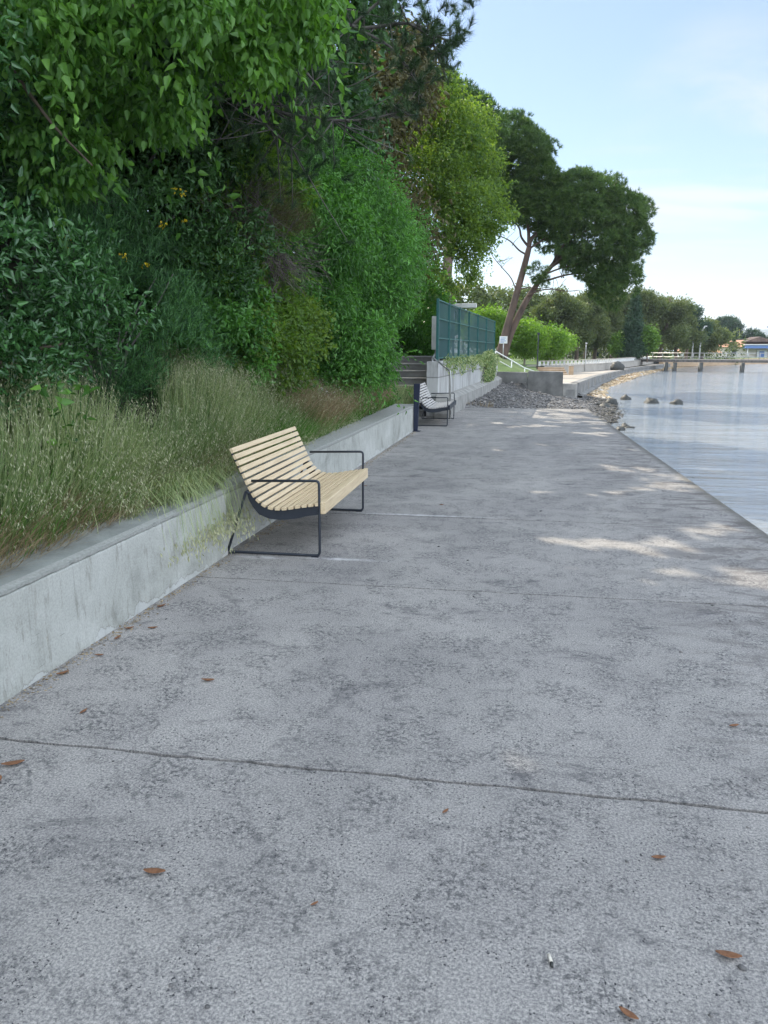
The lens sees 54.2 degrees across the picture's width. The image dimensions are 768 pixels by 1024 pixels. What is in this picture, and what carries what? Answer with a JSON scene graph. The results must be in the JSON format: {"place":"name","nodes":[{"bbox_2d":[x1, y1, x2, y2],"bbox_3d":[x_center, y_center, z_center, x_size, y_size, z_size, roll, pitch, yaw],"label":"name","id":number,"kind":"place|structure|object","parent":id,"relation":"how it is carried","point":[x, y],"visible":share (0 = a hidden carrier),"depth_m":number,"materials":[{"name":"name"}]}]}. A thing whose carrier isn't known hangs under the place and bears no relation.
{"place":"outdoors","nodes":[
{"label":"outdoors","id":0,"kind":"place"},
{"bbox_2d":[0,200,474,532],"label":"bank ground","id":1,"kind":"structure","parent":0,"point":[12,265],"depth_m":8.52,"materials":[{"name":"plant"}]},
{"bbox_2d":[30,380,100,483],"bbox_3d":[-2.288,-0.541,5.454,0.341,0.820,0.371,8,14,31],"label":"leafy weed","id":2,"kind":"object","parent":1,"relation":"on","point":[63,401],"visible":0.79,"depth_m":5.42,"materials":[{"name":"green plant"}]},
{"bbox_2d":[0,0,168,435],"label":"laurel shrub","id":3,"kind":"object","parent":1,"relation":"on","point":[55,303],"visible":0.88,"depth_m":5.99,"materials":[{"name":"green plant"}]},
{"bbox_2d":[0,169,238,413],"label":"broom bush","id":4,"kind":"object","parent":1,"relation":"on","point":[111,371],"visible":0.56,"depth_m":7.72,"materials":[{"name":"green plant"}]},
{"bbox_2d":[0,100,244,284],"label":"evergreen shrub","id":5,"kind":"object","parent":1,"relation":"on","point":[135,154],"depth_m":10.58,"materials":[{"name":"green plant"}]},
{"bbox_2d":[0,0,322,356],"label":"viburnum shrub","id":6,"kind":"object","parent":1,"relation":"on","point":[157,191],"visible":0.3,"depth_m":8.62,"materials":[{"name":"green plant"}]},
{"bbox_2d":[0,409,339,565],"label":"fresh grass","id":7,"kind":"structure","parent":1,"relation":"on","point":[64,525],"depth_m":4.98,"materials":[{"name":"plant"}]},
{"bbox_2d":[93,457,254,555],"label":"drooping oats","id":8,"kind":"object","parent":1,"relation":"on","point":[186,482],"visible":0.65,"depth_m":5.89,"materials":[{"name":"green plant"}]},
{"bbox_2d":[160,501,270,567],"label":"seed heads","id":9,"kind":"object","parent":8,"relation":"attached to","point":[230,521],"visible":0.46,"depth_m":5.92,"materials":[{"name":"plant"}]},
{"bbox_2d":[0,335,358,553],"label":"wild oats","id":10,"kind":"object","parent":1,"relation":"on","point":[62,440],"visible":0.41,"depth_m":5.78,"materials":[{"name":"green plant"}]},
{"bbox_2d":[137,337,303,423],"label":"seed heads","id":11,"kind":"object","parent":10,"relation":"attached to","point":[217,376],"visible":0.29,"depth_m":8.29,"materials":[{"name":"plant"}]},
{"bbox_2d":[0,328,362,558],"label":"seed heads","id":12,"kind":"object","parent":1,"relation":"on","point":[160,463],"visible":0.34,"depth_m":5.80,"materials":[{"name":"plant"}]},
{"bbox_2d":[4,1,361,319],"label":"woodland tree","id":13,"kind":"object","parent":1,"relation":"on","point":[261,144],"visible":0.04,"depth_m":9.17,"materials":[{"name":"green plant"}]},
{"bbox_2d":[0,0,367,254],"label":"overhanging tree","id":14,"kind":"object","parent":1,"relation":"on","point":[267,47],"visible":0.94,"depth_m":6.01,"materials":[{"name":"green plant"}]},
{"bbox_2d":[134,256,282,396],"bbox_3d":[-2.018,-2.117,9.294,1.686,2.046,2.165,2,12,10],"label":"bramble shrub","id":15,"kind":"object","parent":1,"relation":"on","point":[242,315],"visible":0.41,"depth_m":8.84,"materials":[{"name":"green plant"}]},
{"bbox_2d":[101,72,329,391],"bbox_3d":[-2.038,-3.944,10.625,3.067,5.481,4.030,2,12,10],"label":"bay shrub","id":16,"kind":"object","parent":1,"relation":"on","point":[271,158],"visible":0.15,"depth_m":9.78,"materials":[{"name":"green plant"}]},
{"bbox_2d":[147,338,295,438],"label":"tall oats","id":17,"kind":"object","parent":1,"relation":"on","point":[174,395],"visible":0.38,"depth_m":8.17,"materials":[{"name":"green plant"}]},
{"bbox_2d":[157,156,331,347],"bbox_3d":[-1.828,-3.092,9.803,2.339,3.434,1.719,-3,13,-14],"label":"dead brush","id":18,"kind":"object","parent":1,"relation":"on","point":[285,221],"visible":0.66,"depth_m":9.74,"materials":[{"name":"brown plant"}]},
{"bbox_2d":[166,267,341,405],"bbox_3d":[-1.680,-2.288,10.374,1.986,2.117,3.329,2,12,10],"label":"ivy shrub","id":19,"kind":"object","parent":1,"relation":"on","point":[310,303],"visible":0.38,"depth_m":10.26,"materials":[{"name":"green plant"}]},
{"bbox_2d":[153,388,401,452],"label":"green weeds","id":20,"kind":"object","parent":1,"relation":"on","point":[391,402],"visible":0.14,"depth_m":9.79,"materials":[{"name":"green plant"}]},
{"bbox_2d":[76,0,481,292],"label":"black pine","id":21,"kind":"object","parent":1,"relation":"on","point":[446,47],"visible":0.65,"depth_m":8.33,"materials":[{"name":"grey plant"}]},
{"bbox_2d":[154,0,423,241],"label":"woodland tree","id":22,"kind":"object","parent":1,"relation":"on","point":[361,97],"visible":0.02,"depth_m":12.78,"materials":[{"name":"green plant"}]},
{"bbox_2d":[196,100,441,420],"bbox_3d":[-0.952,-4.001,12.811,3.334,5.365,5.402,5,13,22],"label":"climbing shrub","id":23,"kind":"object","parent":1,"relation":"on","point":[352,273],"visible":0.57,"depth_m":12.09,"materials":[{"name":"green plant"}]},
{"bbox_2d":[263,356,408,435],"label":"dry weeds","id":24,"kind":"object","parent":1,"relation":"on","point":[339,406],"visible":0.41,"depth_m":11.01,"materials":[{"name":"plant"}]},
{"bbox_2d":[275,367,403,431],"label":"seed heads","id":25,"kind":"object","parent":1,"relation":"on","point":[346,398],"visible":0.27,"depth_m":11.40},
{"bbox_2d":[311,349,378,400],"bbox_3d":[-0.717,-2.372,14.003,1.209,1.478,3.442,2,12,10],"label":"fig shrub","id":26,"kind":"object","parent":1,"relation":"on","point":[355,378],"visible":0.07,"depth_m":12.85,"materials":[{"name":"green plant"}]},
{"bbox_2d":[318,166,444,345],"bbox_3d":[-0.266,-5.223,16.315,3.060,4.353,4.244,2,12,10],"label":"leafy shrub","id":27,"kind":"object","parent":1,"relation":"on","point":[425,229],"visible":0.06,"depth_m":16.03,"materials":[{"name":"green plant"}]},
{"bbox_2d":[329,2,459,277],"bbox_3d":[-0.773,-8.151,18.708,5.246,8.478,6.007,2,12,10],"label":"woodland tree","id":28,"kind":"object","parent":1,"relation":"on","point":[386,77],"visible":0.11,"depth_m":18.24,"materials":[{"name":"green plant"}]},
{"bbox_2d":[349,249,456,355],"bbox_3d":[0.136,-6.837,26.364,5.475,5.260,7.519,2,12,10],"label":"hedge shrub","id":29,"kind":"object","parent":1,"relation":"on","point":[418,338],"visible":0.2,"depth_m":24.58,"materials":[{"name":"green plant"}]},
{"bbox_2d":[387,356,435,416],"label":"stone steps","id":30,"kind":"structure","parent":1,"relation":"on","point":[415,372],"depth_m":20.81,"materials":[{"name":"concrete"}]},
{"bbox_2d":[452,303,476,359],"bbox_3d":[2.687,-6.015,25.218,0.800,1.900,0.200,2,12,10],"label":"court lamp","id":31,"kind":"object","parent":1,"relation":"on","point":[467,305],"visible":0.56,"depth_m":24.93,"materials":[{"name":"metal"}]},
{"bbox_2d":[0,408,767,1023],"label":"pavement","id":32,"kind":"structure","parent":0,"point":[364,936],"depth_m":3.12,"materials":[{"name":"concrete"}]},
{"bbox_2d":[1,759,24,764],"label":"dry leaf","id":33,"kind":"object","parent":32,"relation":"on","point":[14,762],"visible":1,"depth_m":3.14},
{"bbox_2d":[0,490,227,704],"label":"retaining wall","id":34,"kind":"structure","parent":32,"relation":"on","point":[59,606],"depth_m":4.44,"materials":[{"name":"concrete"}]},
{"bbox_2d":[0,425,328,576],"bbox_3d":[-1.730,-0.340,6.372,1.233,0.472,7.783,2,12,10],"label":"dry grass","id":35,"kind":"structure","parent":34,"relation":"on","point":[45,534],"depth_m":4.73,"materials":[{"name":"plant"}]},
{"bbox_2d":[143,868,164,872],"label":"dry leaf","id":36,"kind":"object","parent":32,"relation":"on","point":[153,870],"visible":1,"depth_m":2.49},
{"bbox_2d":[1,431,415,717],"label":"litter","id":37,"kind":"object","parent":32,"relation":"on","point":[172,593],"visible":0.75,"depth_m":4.78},
{"bbox_2d":[228,426,367,557],"bbox_3d":[-0.755,-0.267,7.145,0.868,0.903,1.868,2,12,10],"label":"park bench","id":38,"kind":"object","parent":32,"relation":"on","point":[319,493],"visible":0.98,"depth_m":6.73,"materials":[{"name":"brown wood"}]},
{"bbox_2d":[201,404,413,548],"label":"retaining wall","id":39,"kind":"structure","parent":32,"relation":"on","point":[372,435],"depth_m":10.30,"materials":[{"name":"concrete"}]},
{"bbox_2d":[0,440,765,1018],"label":"grit","id":40,"kind":"object","parent":32,"relation":"on","point":[740,966],"visible":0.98,"depth_m":3.01,"materials":[{"name":"grey stone"}]},
{"bbox_2d":[413,384,420,431],"bbox_3d":[0.673,-2.212,15.910,0.210,1.000,0.180,2,12,10],"label":"bollard","id":41,"kind":"object","parent":32,"relation":"on","point":[416,398],"visible":0.83,"depth_m":15.87,"materials":[{"name":"black metal"}]},
{"bbox_2d":[418,382,455,425],"bbox_3d":[1.214,-2.585,17.862,0.868,0.903,1.868,2,12,10],"label":"park bench","id":42,"kind":"object","parent":32,"relation":"on","point":[440,406],"visible":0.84,"depth_m":17.40,"materials":[{"name":"wood"}]},
{"bbox_2d":[431,351,452,419],"bbox_3d":[1.436,-3.423,19.670,0.403,1.779,2.469,-1,12,-5],"label":"handrail","id":43,"kind":"object","parent":32,"relation":"on","point":[440,363],"visible":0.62,"depth_m":18.67,"materials":[{"name":"metal"}]},
{"bbox_2d":[547,953,553,967],"bbox_3d":[0.473,1.272,2.131,0.012,0.011,0.046,0,12,0],"label":"cigarette butt","id":44,"kind":"object","parent":32,"relation":"on","point":[550,960],"visible":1,"depth_m":2.13,"materials":[{"name":"paper"}]},
{"bbox_2d":[619,1006,638,1018],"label":"dry leaf","id":45,"kind":"object","parent":32,"relation":"on","point":[627,1012],"visible":1,"depth_m":1.96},
{"bbox_2d":[651,855,665,858],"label":"dry leaf","id":46,"kind":"object","parent":32,"relation":"on","point":[658,856],"visible":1,"depth_m":2.56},
{"bbox_2d":[716,950,741,957],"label":"dry leaf","id":47,"kind":"object","parent":32,"relation":"on","point":[729,954],"visible":1,"depth_m":2.15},
{"bbox_2d":[147,0,767,331],"label":"sky","id":48,"kind":"structure","parent":0,"point":[670,97],"materials":[{"name":"blue"}]},
{"bbox_2d":[465,382,624,424],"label":"gravel beach","id":49,"kind":"structure","parent":0,"point":[519,385],"depth_m":28.79,"materials":[{"name":"gravel"}]},
{"bbox_2d":[426,359,501,417],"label":"block wall","id":50,"kind":"structure","parent":49,"relation":"on","point":[467,386],"depth_m":21.72,"materials":[{"name":"concrete"}]},
{"bbox_2d":[436,298,495,360],"bbox_3d":[3.242,-6.396,27.219,0.100,1.600,15.908,3,13,13],"label":"court fence","id":51,"kind":"object","parent":50,"relation":"on","point":[460,331],"visible":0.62,"depth_m":24.15,"materials":[{"name":"green metal"}]},
{"bbox_2d":[443,353,499,378],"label":"wall creeper","id":52,"kind":"object","parent":50,"relation":"attached to","point":[472,360],"depth_m":23.33,"materials":[{"name":"green plant"}]},
{"bbox_2d":[480,349,498,383],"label":"hanging plant","id":53,"kind":"object","parent":50,"relation":"hanging from","point":[490,369],"visible":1,"depth_m":29.29,"materials":[{"name":"green plant"}]},
{"bbox_2d":[466,400,493,407],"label":"shore tuft","id":54,"kind":"object","parent":49,"relation":"on","point":[480,404],"visible":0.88,"depth_m":22.79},
{"bbox_2d":[497,371,562,395],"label":"cross wall","id":55,"kind":"structure","parent":49,"relation":"on","point":[550,382],"depth_m":33.46,"materials":[{"name":"concrete"}]},
{"bbox_2d":[587,393,623,424],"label":"shore cobbles","id":56,"kind":"object","parent":49,"relation":"on","point":[612,412],"visible":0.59,"depth_m":26.32,"materials":[{"name":"stone"}]},
{"bbox_2d":[605,398,617,403],"bbox_3d":[9.398,-4.517,30.984,0.524,0.402,0.358,0,12,-1],"label":"rock","id":57,"kind":"object","parent":49,"relation":"on","point":[612,400],"visible":0.64,"depth_m":30.86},
{"bbox_2d":[536,367,567,374],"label":"boarded steps","id":58,"kind":"structure","parent":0,"point":[561,369],"depth_m":49.01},
{"bbox_2d":[527,360,611,365],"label":"path","id":59,"kind":"structure","parent":0,"point":[565,363],"depth_m":58.61,"materials":[{"name":"concrete"}]},
{"bbox_2d":[539,357,648,365],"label":"balustrade","id":60,"kind":"object","parent":59,"relation":"on","point":[613,359],"visible":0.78,"depth_m":60.35,"materials":[{"name":"white paint"}]},
{"bbox_2d":[568,365,573,374],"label":"gate pillar","id":61,"kind":"structure","parent":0,"point":[571,369],"depth_m":48.04,"materials":[{"name":"stone"}]},
{"bbox_2d":[424,329,767,349],"bbox_3d":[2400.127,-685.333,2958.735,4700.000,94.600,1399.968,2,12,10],"label":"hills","id":62,"kind":"structure","parent":0,"point":[764,331],"depth_m":3039.70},
{"bbox_2d":[475,353,746,371],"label":"park ground","id":63,"kind":"structure","parent":0,"point":[502,367],"depth_m":45.08,"materials":[{"name":"green plant"}]},
{"bbox_2d":[417,70,512,302],"bbox_3d":[3.380,-14.393,35.935,4.996,12.572,5.483,-9,15,-36],"label":"stone pine","id":64,"kind":"object","parent":63,"relation":"on","point":[503,125],"visible":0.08,"depth_m":34.20,"materials":[{"name":"green plant"}]},
{"bbox_2d":[431,275,502,314],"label":"background tree","id":65,"kind":"object","parent":63,"relation":"on","point":[478,295],"visible":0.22,"depth_m":58.57,"materials":[{"name":"green plant"}]},
{"bbox_2d":[468,300,518,349],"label":"park tree","id":66,"kind":"object","parent":63,"relation":"on","point":[498,315],"visible":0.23,"depth_m":49.29,"materials":[{"name":"green plant"}]},
{"bbox_2d":[474,284,527,347],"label":"background tree","id":67,"kind":"object","parent":63,"relation":"on","point":[502,296],"visible":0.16,"depth_m":70.49,"materials":[{"name":"green plant"}]},
{"bbox_2d":[499,336,507,358],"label":"sign","id":68,"kind":"object","parent":63,"relation":"on","point":[503,340],"visible":0.94,"depth_m":41.35,"materials":[{"name":"metal"}]},
{"bbox_2d":[495,351,532,371],"bbox_3d":[6.590,-7.421,37.530,2.142,1.245,0.235,-3,12,-12],"label":"ramp railing","id":69,"kind":"object","parent":63,"relation":"on","point":[511,362],"visible":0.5,"depth_m":37.45,"materials":[{"name":"metal"}]},
{"bbox_2d":[506,283,551,320],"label":"background tree","id":70,"kind":"object","parent":63,"relation":"on","point":[533,299],"visible":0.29,"depth_m":82.02,"materials":[{"name":"green plant"}]},
{"bbox_2d":[509,314,553,364],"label":"park tree","id":71,"kind":"object","parent":63,"relation":"on","point":[525,345],"visible":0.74,"depth_m":51.97,"materials":[{"name":"green plant"}]},
{"bbox_2d":[536,333,539,368],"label":"lamp post","id":72,"kind":"object","parent":63,"relation":"on","point":[538,334],"visible":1,"depth_m":44.07,"materials":[{"name":"grey metal"}]},
{"bbox_2d":[534,320,573,364],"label":"park tree","id":73,"kind":"object","parent":63,"relation":"on","point":[561,342],"visible":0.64,"depth_m":53.82,"materials":[{"name":"green plant"}]},
{"bbox_2d":[527,285,591,341],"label":"aleppo pine","id":74,"kind":"object","parent":63,"relation":"on","point":[566,310],"visible":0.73,"depth_m":72.45,"materials":[{"name":"green plant"}]},
{"bbox_2d":[564,330,580,362],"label":"park tree","id":75,"kind":"object","parent":63,"relation":"on","point":[575,344],"visible":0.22,"depth_m":62.67,"materials":[{"name":"green plant"}]},
{"bbox_2d":[487,106,659,358],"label":"stone pine","id":76,"kind":"object","parent":63,"relation":"on","point":[565,209],"visible":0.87,"depth_m":40.17,"materials":[{"name":"green plant"}]},
{"bbox_2d":[531,347,641,358],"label":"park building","id":77,"kind":"structure","parent":63,"relation":"on","point":[589,354],"depth_m":121.42,"materials":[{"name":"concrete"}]},
{"bbox_2d":[573,290,613,359],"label":"aleppo pine","id":78,"kind":"object","parent":63,"relation":"on","point":[596,324],"visible":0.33,"depth_m":75.17,"materials":[{"name":"green plant"}]},
{"bbox_2d":[574,296,629,358],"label":"aleppo pine","id":79,"kind":"object","parent":63,"relation":"on","point":[616,320],"visible":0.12,"depth_m":81.14,"materials":[{"name":"green plant"}]},
{"bbox_2d":[607,329,626,357],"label":"tree","id":80,"kind":"object","parent":63,"relation":"on","point":[615,346],"visible":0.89,"depth_m":78.52,"materials":[{"name":"green plant"}]},
{"bbox_2d":[608,286,630,357],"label":"aleppo pine","id":81,"kind":"object","parent":63,"relation":"on","point":[621,312],"visible":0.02,"depth_m":89.48,"materials":[{"name":"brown plant"}]},
{"bbox_2d":[508,316,748,359],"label":"understorey","id":82,"kind":"object","parent":63,"relation":"on","point":[707,355],"visible":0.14,"depth_m":113.18,"materials":[{"name":"plant"}]},
{"bbox_2d":[616,290,651,359],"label":"conifer","id":83,"kind":"object","parent":63,"relation":"on","point":[633,327],"visible":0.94,"depth_m":77.85,"materials":[{"name":"green plant"}]},
{"bbox_2d":[621,285,672,330],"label":"aleppo pine","id":84,"kind":"object","parent":63,"relation":"on","point":[653,306],"visible":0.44,"depth_m":87.63,"materials":[{"name":"green plant"}]},
{"bbox_2d":[635,323,662,361],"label":"tree","id":85,"kind":"object","parent":63,"relation":"on","point":[651,338],"visible":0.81,"depth_m":77.94,"materials":[{"name":"green plant"}]},
{"bbox_2d":[655,292,697,358],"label":"aleppo pine","id":86,"kind":"object","parent":63,"relation":"on","point":[673,332],"visible":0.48,"depth_m":89.76,"materials":[{"name":"green plant"}]},
{"bbox_2d":[663,311,709,358],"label":"aleppo pine","id":87,"kind":"object","parent":63,"relation":"on","point":[698,337],"visible":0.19,"depth_m":95.11,"materials":[{"name":"green plant"}]},
{"bbox_2d":[684,304,713,359],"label":"aleppo pine","id":88,"kind":"object","parent":63,"relation":"on","point":[703,323],"visible":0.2,"depth_m":97.40,"materials":[{"name":"green plant"}]},
{"bbox_2d":[680,316,732,358],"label":"aleppo pine","id":89,"kind":"object","parent":63,"relation":"on","point":[720,335],"visible":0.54,"depth_m":103.65,"materials":[{"name":"green plant"}]},
{"bbox_2d":[716,314,746,336],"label":"aleppo pine","id":90,"kind":"object","parent":63,"relation":"on","point":[730,323],"visible":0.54,"depth_m":169.99,"materials":[{"name":"green plant"}]},
{"bbox_2d":[718,337,767,356],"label":"house","id":91,"kind":"structure","parent":63,"relation":"on","point":[756,345],"depth_m":146.67,"materials":[{"name":"ceramic"}]},
{"bbox_2d":[756,350,766,356],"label":"doorway","id":92,"kind":"structure","parent":91,"relation":"in","point":[757,355],"depth_m":145.96,"materials":[{"name":"white paint"}]},
{"bbox_2d":[741,326,767,338],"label":"aleppo pine","id":93,"kind":"object","parent":63,"relation":"on","point":[754,332],"visible":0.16,"depth_m":167.36,"materials":[{"name":"green plant"}]},
{"bbox_2d":[563,364,659,382],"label":"curved promenade","id":94,"kind":"structure","parent":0,"point":[575,376],"depth_m":48.97,"materials":[{"name":"concrete"}]},
{"bbox_2d":[544,360,652,372],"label":"wall","id":95,"kind":"structure","parent":94,"relation":"on","point":[594,366],"depth_m":60.02,"materials":[{"name":"concrete"}]},
{"bbox_2d":[610,361,624,370],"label":"rock","id":96,"kind":"object","parent":94,"relation":"on","point":[617,365],"visible":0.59,"depth_m":62.17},
{"bbox_2d":[495,350,767,533],"bbox_3d":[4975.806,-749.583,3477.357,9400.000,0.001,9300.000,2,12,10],"label":"sea","id":97,"kind":"structure","parent":0,"point":[710,435],"depth_m":21.99,"materials":[{"name":"liquid"}]},
{"bbox_2d":[620,394,630,399],"bbox_3d":[10.891,-5.048,33.797,0.495,0.524,0.640,2,12,10],"label":"rock","id":98,"kind":"object","parent":97,"relation":"in","point":[625,397],"visible":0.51,"depth_m":33.61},
{"bbox_2d":[644,398,658,403],"bbox_3d":[11.217,-4.535,31.579,0.603,0.545,0.617,-4,13,-20],"label":"rock","id":99,"kind":"object","parent":97,"relation":"in","point":[651,401],"visible":0.5,"depth_m":31.34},
{"bbox_2d":[669,399,682,404],"bbox_3d":[12.080,-4.429,30.990,0.537,0.462,0.645,2,12,10],"label":"rock","id":100,"kind":"object","parent":97,"relation":"in","point":[677,402],"visible":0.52,"depth_m":30.76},
{"bbox_2d":[638,353,767,371],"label":"pier","id":101,"kind":"structure","parent":97,"relation":"in","point":[742,362],"depth_m":76.34,"materials":[{"name":"grey concrete"}]},
{"bbox_2d":[592,364,739,391],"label":"shingle beach","id":102,"kind":"structure","parent":0,"point":[694,366],"depth_m":99.05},
{"bbox_2d":[562,364,671,397],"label":"promenade wall","id":103,"kind":"structure","parent":102,"relation":"on","point":[584,386],"depth_m":41.87,"materials":[{"name":"concrete"}]},
{"bbox_2d":[588,367,671,397],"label":"shingle","id":104,"kind":"object","parent":102,"relation":"on","point":[602,389],"visible":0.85,"depth_m":50.81,"materials":[{"name":"beige stone"}]},
{"bbox_2d":[659,358,767,365],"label":"shore wall","id":105,"kind":"structure","parent":102,"relation":"on","point":[696,363],"depth_m":105.12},
{"bbox_3d":[0.015,-2.318,18.033,1.279,0.410,3.090,2,12,10],"label":"planter wall","id":106,"kind":"object","parent":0,"visible":0},
{"bbox_2d":[386,384,413,403],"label":"planter weeds","id":107,"kind":"object","parent":106,"relation":"on","point":[405,398],"visible":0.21,"depth_m":17.66,"materials":[{"name":"green plant"}]},
{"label":"lawn","id":108,"kind":"structure","parent":0,"visible":0},
{"bbox_2d":[431,316,435,355],"bbox_3d":[1.512,-5.081,21.963,0.230,1.250,0.140,2,12,10],"label":"notice panel","id":109,"kind":"object","parent":108,"relation":"on","point":[433,344],"visible":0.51,"depth_m":21.88,"materials":[{"name":"white paint"}]},
{"bbox_2d":[389,61,524,349],"bbox_3d":[1.198,-8.710,22.324,5.858,8.160,5.390,2,12,10],"label":"yellow tree","id":110,"kind":"object","parent":108,"relation":"on","point":[451,155],"visible":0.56,"depth_m":21.14,"materials":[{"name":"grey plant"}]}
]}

